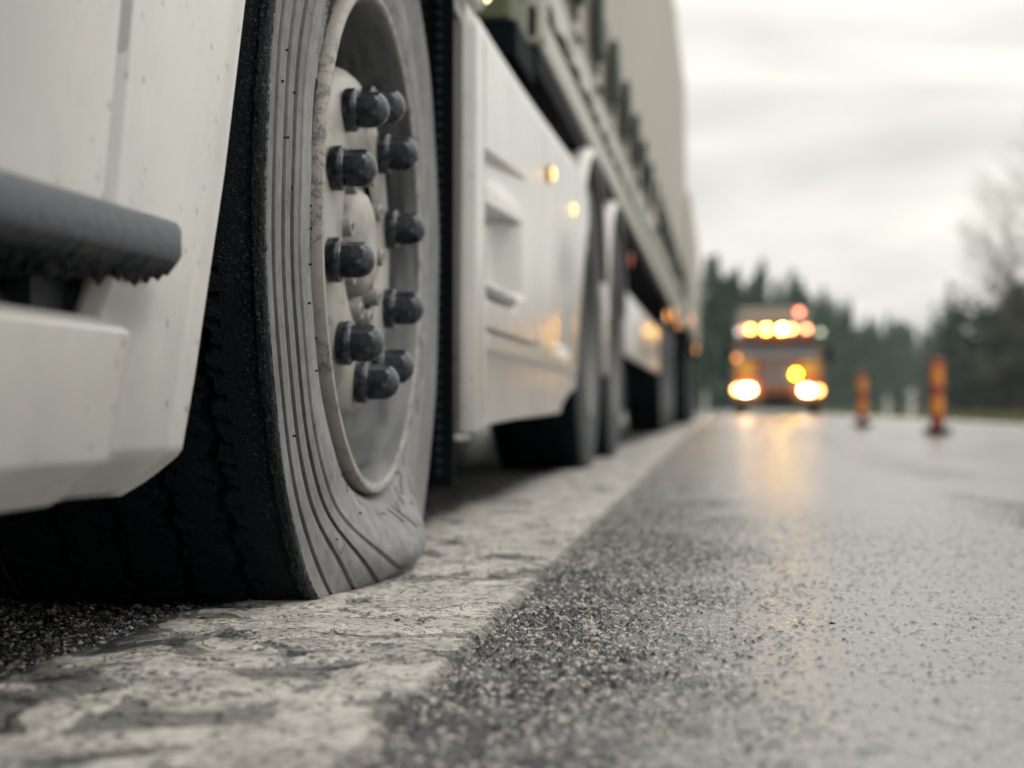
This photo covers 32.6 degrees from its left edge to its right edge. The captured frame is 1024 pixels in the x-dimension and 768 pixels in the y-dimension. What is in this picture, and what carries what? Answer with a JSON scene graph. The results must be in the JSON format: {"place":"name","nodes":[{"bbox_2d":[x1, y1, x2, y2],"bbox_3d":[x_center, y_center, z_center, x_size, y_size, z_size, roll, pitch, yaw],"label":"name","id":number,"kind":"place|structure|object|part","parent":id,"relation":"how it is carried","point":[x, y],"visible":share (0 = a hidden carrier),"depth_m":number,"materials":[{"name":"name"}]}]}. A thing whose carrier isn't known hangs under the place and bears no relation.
{"place":"outdoors","nodes":[
{"label":"outdoors","id":0,"kind":"place"},
{"bbox_2d":[0,410,1023,767],"bbox_3d":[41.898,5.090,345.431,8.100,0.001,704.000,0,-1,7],"label":"road","id":1,"kind":"structure","parent":0,"point":[700,588],"depth_m":1.68,"materials":[{"name":"grey asphalt"}]},
{"bbox_2d":[0,0,626,601],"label":"parked truck","id":2,"kind":"object","parent":1,"relation":"on","point":[298,298],"visible":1,"depth_m":1.73,"materials":[{"name":"paint"}]},
{"bbox_3d":[-0.246,-0.455,1.018,0.192,0.756,0.748,0,-1,7],"label":"door","id":3,"kind":"part","parent":2,"relation":"part of","materials":[{"name":"white paint"}]},
{"bbox_2d":[0,411,711,767],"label":"edge line","id":4,"kind":"object","parent":1,"relation":"on","point":[202,687],"visible":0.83,"depth_m":1.38,"materials":[{"name":"paint"}]},
{"bbox_2d":[520,0,685,431],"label":"semi trailer","id":5,"kind":"object","parent":1,"relation":"on","point":[608,86],"visible":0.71,"depth_m":9.74,"materials":[{"name":"white metal"}]},
{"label":"rear doors","id":6,"kind":"part","parent":5,"relation":"part of","materials":[{"name":"metal"}]},
{"bbox_2d":[672,192,698,424],"bbox_3d":[1.226,-0.838,23.689,2.514,2.744,7.900,0,-1,7],"label":"drawbar trailer","id":7,"kind":"object","parent":1,"relation":"on","point":[686,343],"visible":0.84,"depth_m":21.69,"materials":[{"name":"white metal"}]},
{"bbox_2d":[725,308,831,415],"bbox_3d":[7.782,-0.635,51.951,2.920,3.150,8.406,0,-1,7],"label":"recovery truck","id":8,"kind":"object","parent":1,"relation":"on","point":[777,357],"visible":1,"depth_m":48.03,"materials":[{"name":"orange paint"}]},
{"bbox_2d":[852,373,871,426],"bbox_3d":[3.779,0.172,18.881,0.200,0.588,0.200,0,-1,7],"label":"lane marker post","id":9,"kind":"object","parent":1,"relation":"on","point":[862,398],"visible":1,"depth_m":18.84,"materials":[{"name":"orange plastic"}]},
{"bbox_2d":[754,410,1023,426],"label":"edge line","id":10,"kind":"object","parent":1,"relation":"on","point":[924,420],"depth_m":29.61,"materials":[{"name":"white paint"}]},
{"bbox_2d":[922,358,951,434],"bbox_3d":[3.232,0.093,13.307,0.200,0.588,0.200,0,-1,7],"label":"lane marker post","id":11,"kind":"object","parent":1,"relation":"on","point":[936,396],"visible":1,"depth_m":13.26,"materials":[{"name":"orange plastic"}]},
{"bbox_2d":[621,410,1023,423],"bbox_3d":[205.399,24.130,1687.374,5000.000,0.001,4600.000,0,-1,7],"label":"ground","id":12,"kind":"structure","parent":0,"point":[622,412],"depth_m":168.70,"materials":[{"name":"soil"}]},
{"bbox_2d":[621,369,624,407],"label":"spruce tree","id":13,"kind":"object","parent":12,"relation":"on","point":[623,397],"visible":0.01,"depth_m":183.81,"materials":[{"name":"green plant"}]},
{"bbox_2d":[704,391,706,413],"bbox_3d":[7.037,0.805,63.607,0.120,1.100,0.087,0,-1,7],"label":"delineator post","id":14,"kind":"object","parent":12,"relation":"on","point":[705,402],"visible":0.76,"depth_m":63.57,"materials":[{"name":"white plastic"}]},
{"bbox_2d":[694,286,726,410],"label":"spruce tree","id":15,"kind":"object","parent":12,"relation":"on","point":[699,373],"visible":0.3,"depth_m":189.43,"materials":[{"name":"green plant"}]},
{"bbox_2d":[698,256,731,410],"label":"spruce tree","id":16,"kind":"object","parent":12,"relation":"on","point":[707,281],"visible":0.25,"depth_m":197.28,"materials":[{"name":"green plant"}]},
{"bbox_2d":[700,253,735,335],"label":"spruce tree","id":17,"kind":"object","parent":12,"relation":"on","point":[715,259],"visible":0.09,"depth_m":201.84,"materials":[{"name":"green plant"}]},
{"bbox_2d":[697,283,755,410],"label":"spruce tree","id":18,"kind":"object","parent":12,"relation":"on","point":[712,326],"visible":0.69,"depth_m":194.22,"materials":[{"name":"green plant"}]},
{"bbox_2d":[727,271,731,285],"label":"spruce tree","id":19,"kind":"object","parent":12,"relation":"on","point":[729,274],"visible":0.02,"depth_m":229.07,"materials":[{"name":"green plant"}]},
{"bbox_2d":[714,276,758,410],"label":"spruce tree","id":20,"kind":"object","parent":12,"relation":"on","point":[724,288],"visible":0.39,"depth_m":197.20,"materials":[{"name":"green plant"}]},
{"bbox_2d":[744,279,752,290],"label":"spruce tree","id":21,"kind":"object","parent":12,"relation":"on","point":[749,283],"visible":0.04,"depth_m":242.57,"materials":[{"name":"green plant"}]},
{"bbox_2d":[729,267,770,407],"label":"spruce tree","id":22,"kind":"object","parent":12,"relation":"on","point":[737,299],"visible":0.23,"depth_m":212.52,"materials":[{"name":"green plant"}]},
{"bbox_2d":[742,291,773,408],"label":"spruce tree","id":23,"kind":"object","parent":12,"relation":"on","point":[745,300],"visible":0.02,"depth_m":218.45,"materials":[{"name":"green plant"}]},
{"bbox_2d":[744,287,774,410],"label":"spruce tree","id":24,"kind":"object","parent":12,"relation":"on","point":[746,289],"visible":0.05,"depth_m":229.16,"materials":[{"name":"green plant"}]},
{"bbox_2d":[758,257,771,304],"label":"spruce tree","id":25,"kind":"object","parent":12,"relation":"on","point":[763,265],"visible":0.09,"depth_m":241.25,"materials":[{"name":"green plant"}]},
{"bbox_2d":[750,291,786,406],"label":"spruce tree","id":26,"kind":"object","parent":12,"relation":"on","point":[754,300],"visible":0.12,"depth_m":213.98,"materials":[{"name":"green plant"}]},
{"bbox_2d":[749,285,787,409],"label":"spruce tree","id":27,"kind":"object","parent":12,"relation":"on","point":[753,288],"visible":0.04,"depth_m":230.40,"materials":[{"name":"green plant"}]},
{"bbox_2d":[748,269,792,410],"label":"spruce tree","id":28,"kind":"object","parent":12,"relation":"on","point":[758,282],"visible":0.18,"depth_m":224.92,"materials":[{"name":"green plant"}]},
{"bbox_2d":[752,267,791,409],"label":"spruce tree","id":29,"kind":"object","parent":12,"relation":"on","point":[760,269],"visible":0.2,"depth_m":226.51,"materials":[{"name":"green plant"}]},
{"bbox_2d":[621,302,929,410],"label":"forest undergrowth","id":30,"kind":"object","parent":12,"relation":"on","point":[767,407],"visible":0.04,"depth_m":261.46,"materials":[{"name":"green plant"}]},
{"bbox_2d":[761,403,800,410],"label":"spruce tree","id":31,"kind":"object","parent":12,"relation":"on","point":[782,406],"visible":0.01,"depth_m":230.95,"materials":[{"name":"green plant"}]},
{"bbox_2d":[769,281,805,407],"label":"spruce tree","id":32,"kind":"object","parent":12,"relation":"on","point":[775,297],"visible":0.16,"depth_m":234.48,"materials":[{"name":"green plant"}]},
{"bbox_2d":[769,284,805,407],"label":"spruce tree","id":33,"kind":"object","parent":12,"relation":"on","point":[804,406],"visible":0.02,"depth_m":242.08,"materials":[{"name":"green plant"}]},
{"bbox_2d":[776,276,807,407],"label":"spruce tree","id":34,"kind":"object","parent":12,"relation":"on","point":[778,279],"visible":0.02,"depth_m":239.18,"materials":[{"name":"green plant"}]},
{"bbox_2d":[784,280,823,406],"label":"spruce tree","id":35,"kind":"object","parent":12,"relation":"on","point":[791,293],"visible":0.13,"depth_m":250.89,"materials":[{"name":"green plant"}]},
{"bbox_2d":[783,268,824,379],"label":"spruce tree","id":36,"kind":"object","parent":12,"relation":"on","point":[792,272],"visible":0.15,"depth_m":256.19,"materials":[{"name":"green plant"}]},
{"bbox_2d":[797,278,831,397],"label":"spruce tree","id":37,"kind":"object","parent":12,"relation":"on","point":[801,284],"visible":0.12,"depth_m":272.75,"materials":[{"name":"green plant"}]},
{"bbox_2d":[799,291,832,410],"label":"spruce tree","id":38,"kind":"object","parent":12,"relation":"on","point":[803,300],"visible":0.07,"depth_m":257.03,"materials":[{"name":"green plant"}]},
{"bbox_2d":[806,292,835,409],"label":"spruce tree","id":39,"kind":"object","parent":12,"relation":"on","point":[807,295],"visible":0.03,"depth_m":276.35,"materials":[{"name":"green plant"}]},
{"bbox_2d":[806,297,839,409],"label":"spruce tree","id":40,"kind":"object","parent":12,"relation":"on","point":[809,304],"visible":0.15,"depth_m":260.84,"materials":[{"name":"green plant"}]},
{"bbox_2d":[810,296,844,409],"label":"spruce tree","id":41,"kind":"object","parent":12,"relation":"on","point":[822,353],"visible":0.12,"depth_m":265.50,"materials":[{"name":"green plant"}]},
{"bbox_2d":[814,298,847,409],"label":"spruce tree","id":42,"kind":"object","parent":12,"relation":"on","point":[820,312],"visible":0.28,"depth_m":281.22,"materials":[{"name":"green plant"}]},
{"bbox_2d":[815,286,847,406],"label":"spruce tree","id":43,"kind":"object","parent":12,"relation":"on","point":[823,303],"visible":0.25,"depth_m":291.42,"materials":[{"name":"green plant"}]},
{"bbox_2d":[830,296,838,334],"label":"spruce tree","id":44,"kind":"object","parent":12,"relation":"on","point":[833,305],"visible":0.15,"depth_m":336.43,"materials":[{"name":"green plant"}]},
{"bbox_2d":[830,307,850,406],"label":"spruce tree","id":45,"kind":"object","parent":12,"relation":"on","point":[832,321],"visible":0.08,"depth_m":317.88,"materials":[{"name":"green plant"}]},
{"bbox_2d":[826,300,855,405],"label":"spruce tree","id":46,"kind":"object","parent":12,"relation":"on","point":[832,325],"visible":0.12,"depth_m":305.24,"materials":[{"name":"green plant"}]},
{"bbox_2d":[826,310,855,409],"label":"spruce tree","id":47,"kind":"object","parent":12,"relation":"on","point":[841,380],"visible":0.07,"depth_m":297.37,"materials":[{"name":"green plant"}]},
{"bbox_2d":[837,303,844,321],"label":"spruce tree","id":48,"kind":"object","parent":12,"relation":"on","point":[841,309],"visible":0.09,"depth_m":357.36,"materials":[{"name":"green plant"}]},
{"bbox_2d":[835,313,857,407],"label":"spruce tree","id":49,"kind":"object","parent":12,"relation":"on","point":[839,337],"visible":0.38,"depth_m":321.11,"materials":[{"name":"green plant"}]},
{"bbox_2d":[841,309,861,408],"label":"spruce tree","id":50,"kind":"object","parent":12,"relation":"on","point":[846,324],"visible":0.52,"depth_m":324.09,"materials":[{"name":"green plant"}]},
{"bbox_2d":[846,329,868,407],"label":"spruce tree","id":51,"kind":"object","parent":12,"relation":"on","point":[859,368],"visible":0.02,"depth_m":337.01,"materials":[{"name":"green plant"}]},
{"bbox_2d":[845,297,873,408],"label":"spruce tree","id":52,"kind":"object","parent":12,"relation":"on","point":[848,306],"visible":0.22,"depth_m":332.79,"materials":[{"name":"green plant"}]},
{"bbox_2d":[852,335,873,407],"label":"spruce tree","id":53,"kind":"object","parent":12,"relation":"on","point":[859,369],"visible":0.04,"depth_m":341.39,"materials":[{"name":"green plant"}]},
{"bbox_2d":[854,328,876,407],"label":"spruce tree","id":54,"kind":"object","parent":12,"relation":"on","point":[857,341],"visible":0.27,"depth_m":343.67,"materials":[{"name":"green plant"}]},
{"bbox_2d":[860,330,876,407],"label":"spruce tree","id":55,"kind":"object","parent":12,"relation":"on","point":[862,337],"visible":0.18,"depth_m":358.40,"materials":[{"name":"green plant"}]},
{"bbox_2d":[860,313,890,409],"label":"spruce tree","id":56,"kind":"object","parent":12,"relation":"on","point":[868,346],"visible":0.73,"depth_m":347.83,"materials":[{"name":"green plant"}]},
{"bbox_2d":[861,325,891,407],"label":"spruce tree","id":57,"kind":"object","parent":12,"relation":"on","point":[877,371],"visible":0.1,"depth_m":354.93,"materials":[{"name":"green plant"}]},
{"bbox_2d":[873,320,883,352],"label":"spruce tree","id":58,"kind":"object","parent":12,"relation":"on","point":[877,324],"visible":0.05,"depth_m":388.63,"materials":[{"name":"green plant"}]},
{"bbox_2d":[873,327,895,409],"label":"spruce tree","id":59,"kind":"object","parent":12,"relation":"on","point":[878,355],"visible":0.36,"depth_m":365.65,"materials":[{"name":"green plant"}]},
{"bbox_2d":[885,398,889,416],"bbox_3d":[9.897,0.733,46.133,0.120,0.750,0.087,0,-1,7],"label":"delineator post","id":60,"kind":"object","parent":12,"relation":"on","point":[887,405],"visible":0.78,"depth_m":46.10,"materials":[{"name":"white plastic"}]},
{"bbox_2d":[884,310,891,333],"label":"spruce tree","id":61,"kind":"object","parent":12,"relation":"on","point":[888,316],"visible":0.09,"depth_m":445.17,"materials":[{"name":"green plant"}]},
{"bbox_2d":[881,350,897,409],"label":"spruce tree","id":62,"kind":"object","parent":12,"relation":"on","point":[890,382],"visible":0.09,"depth_m":373.94,"materials":[{"name":"green plant"}]},
{"bbox_2d":[882,328,902,408],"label":"spruce tree","id":63,"kind":"object","parent":12,"relation":"on","point":[886,352],"visible":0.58,"depth_m":376.12,"materials":[{"name":"green plant"}]},
{"bbox_2d":[881,321,908,407],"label":"spruce tree","id":64,"kind":"object","parent":12,"relation":"on","point":[890,347],"visible":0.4,"depth_m":380.38,"materials":[{"name":"green plant"}]},
{"bbox_2d":[889,339,907,408],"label":"spruce tree","id":65,"kind":"object","parent":12,"relation":"on","point":[897,377],"visible":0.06,"depth_m":385.17,"materials":[{"name":"green plant"}]},
{"bbox_2d":[892,334,908,408],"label":"spruce tree","id":66,"kind":"object","parent":12,"relation":"on","point":[894,341],"visible":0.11,"depth_m":393.94,"materials":[{"name":"green plant"}]},
{"bbox_2d":[891,320,911,385],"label":"spruce tree","id":67,"kind":"object","parent":12,"relation":"on","point":[894,324],"visible":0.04,"depth_m":429.65,"materials":[{"name":"green plant"}]},
{"bbox_2d":[895,322,915,404],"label":"spruce tree","id":68,"kind":"object","parent":12,"relation":"on","point":[900,338],"visible":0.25,"depth_m":418.10,"materials":[{"name":"green plant"}]},
{"bbox_2d":[894,333,917,408],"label":"spruce tree","id":69,"kind":"object","parent":12,"relation":"on","point":[898,351],"visible":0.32,"depth_m":404.22,"materials":[{"name":"green plant"}]},
{"bbox_2d":[900,320,918,406],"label":"spruce tree","id":70,"kind":"object","parent":12,"relation":"on","point":[901,324],"visible":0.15,"depth_m":427.24,"materials":[{"name":"green plant"}]},
{"bbox_2d":[901,322,921,404],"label":"spruce tree","id":71,"kind":"object","parent":12,"relation":"on","point":[904,335],"visible":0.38,"depth_m":423.85,"materials":[{"name":"green plant"}]},
{"bbox_2d":[909,390,914,417],"bbox_3d":[8.952,0.574,39.198,0.120,0.870,0.087,0,-1,7],"label":"delineator post","id":72,"kind":"object","parent":12,"relation":"on","point":[911,402],"visible":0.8,"depth_m":39.16,"materials":[{"name":"white plastic"}]},
{"bbox_2d":[906,324,924,407],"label":"spruce tree","id":73,"kind":"object","parent":12,"relation":"on","point":[915,384],"visible":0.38,"depth_m":427.10,"materials":[{"name":"green plant"}]},
{"bbox_2d":[911,325,920,364],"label":"spruce tree","id":74,"kind":"object","parent":12,"relation":"on","point":[913,335],"visible":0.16,"depth_m":467.70,"materials":[{"name":"green plant"}]},
{"bbox_2d":[907,325,925,409],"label":"spruce tree","id":75,"kind":"object","parent":12,"relation":"on","point":[909,341],"visible":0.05,"depth_m":431.63,"materials":[{"name":"green plant"}]},
{"bbox_2d":[908,330,927,408],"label":"spruce tree","id":76,"kind":"object","parent":12,"relation":"on","point":[909,333],"visible":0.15,"depth_m":440.07,"materials":[{"name":"green plant"}]},
{"bbox_2d":[911,332,924,402],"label":"spruce tree","id":77,"kind":"object","parent":12,"relation":"on","point":[915,355],"visible":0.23,"depth_m":441.61,"materials":[{"name":"green plant"}]},
{"bbox_2d":[916,327,921,365],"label":"spruce tree","id":78,"kind":"object","parent":12,"relation":"on","point":[920,331],"visible":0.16,"depth_m":470.13,"materials":[{"name":"green plant"}]},
{"bbox_2d":[916,331,930,409],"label":"spruce tree","id":79,"kind":"object","parent":12,"relation":"on","point":[924,362],"visible":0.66,"depth_m":442.09,"materials":[{"name":"green plant"}]},
{"bbox_2d":[927,339,932,388],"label":"spruce tree","id":80,"kind":"object","parent":12,"relation":"on","point":[929,343],"visible":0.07,"depth_m":448.31,"materials":[{"name":"green plant"}]},
{"bbox_2d":[929,325,937,355],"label":"spruce tree","id":81,"kind":"object","parent":12,"relation":"on","point":[932,327],"visible":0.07,"depth_m":457.58,"materials":[{"name":"green plant"}]},
{"bbox_2d":[931,333,938,357],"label":"spruce tree","id":82,"kind":"object","parent":12,"relation":"on","point":[932,341],"visible":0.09,"depth_m":450.72,"materials":[{"name":"green plant"}]},
{"bbox_2d":[925,294,960,411],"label":"roadside tree","id":83,"kind":"object","parent":12,"relation":"on","point":[949,305],"visible":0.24,"depth_m":154.40,"materials":[{"name":"green plant"}]},
{"bbox_2d":[957,301,967,337],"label":"roadside tree","id":84,"kind":"object","parent":12,"relation":"on","point":[961,309],"visible":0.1,"depth_m":160.17,"materials":[{"name":"green plant"}]},
{"bbox_2d":[920,245,1023,411],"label":"roadside bushes","id":85,"kind":"object","parent":12,"relation":"on","point":[962,400],"visible":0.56,"depth_m":150.53,"materials":[{"name":"green plant"}]},
{"bbox_2d":[939,302,1009,411],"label":"roadside tree","id":86,"kind":"object","parent":12,"relation":"on","point":[974,330],"visible":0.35,"depth_m":149.70,"materials":[{"name":"green plant"}]},
{"bbox_2d":[949,166,1023,411],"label":"bare tree","id":87,"kind":"object","parent":12,"relation":"on","point":[991,248],"visible":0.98,"depth_m":146.05,"materials":[{"name":"brown plant"}]},
{"bbox_2d":[957,313,1023,411],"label":"roadside tree","id":88,"kind":"object","parent":12,"relation":"on","point":[1007,369],"visible":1,"depth_m":141.90,"materials":[{"name":"green plant"}]},
{"bbox_2d":[962,109,1023,269],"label":"bare tree","id":89,"kind":"object","parent":12,"relation":"on","point":[1017,198],"visible":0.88,"depth_m":149.72,"materials":[{"name":"grey plant"}]},
{"bbox_2d":[979,272,1023,404],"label":"roadside tree","id":90,"kind":"object","parent":12,"relation":"on","point":[1010,280],"visible":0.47,"depth_m":145.98,"materials":[{"name":"green plant"}]},
{"bbox_2d":[674,0,1023,354],"label":"sky","id":91,"kind":"structure","parent":0,"point":[830,142],"materials":[{"name":"white"}]},
{"bbox_3d":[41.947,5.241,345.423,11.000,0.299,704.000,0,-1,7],"label":"embankment","id":92,"kind":"structure","parent":0,"visible":0},
{"bbox_2d":[781,410,1023,423],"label":"grass","id":93,"kind":"structure","parent":92,"relation":"on","point":[1011,417],"depth_m":50.64,"materials":[{"name":"green plant"}]}
]}

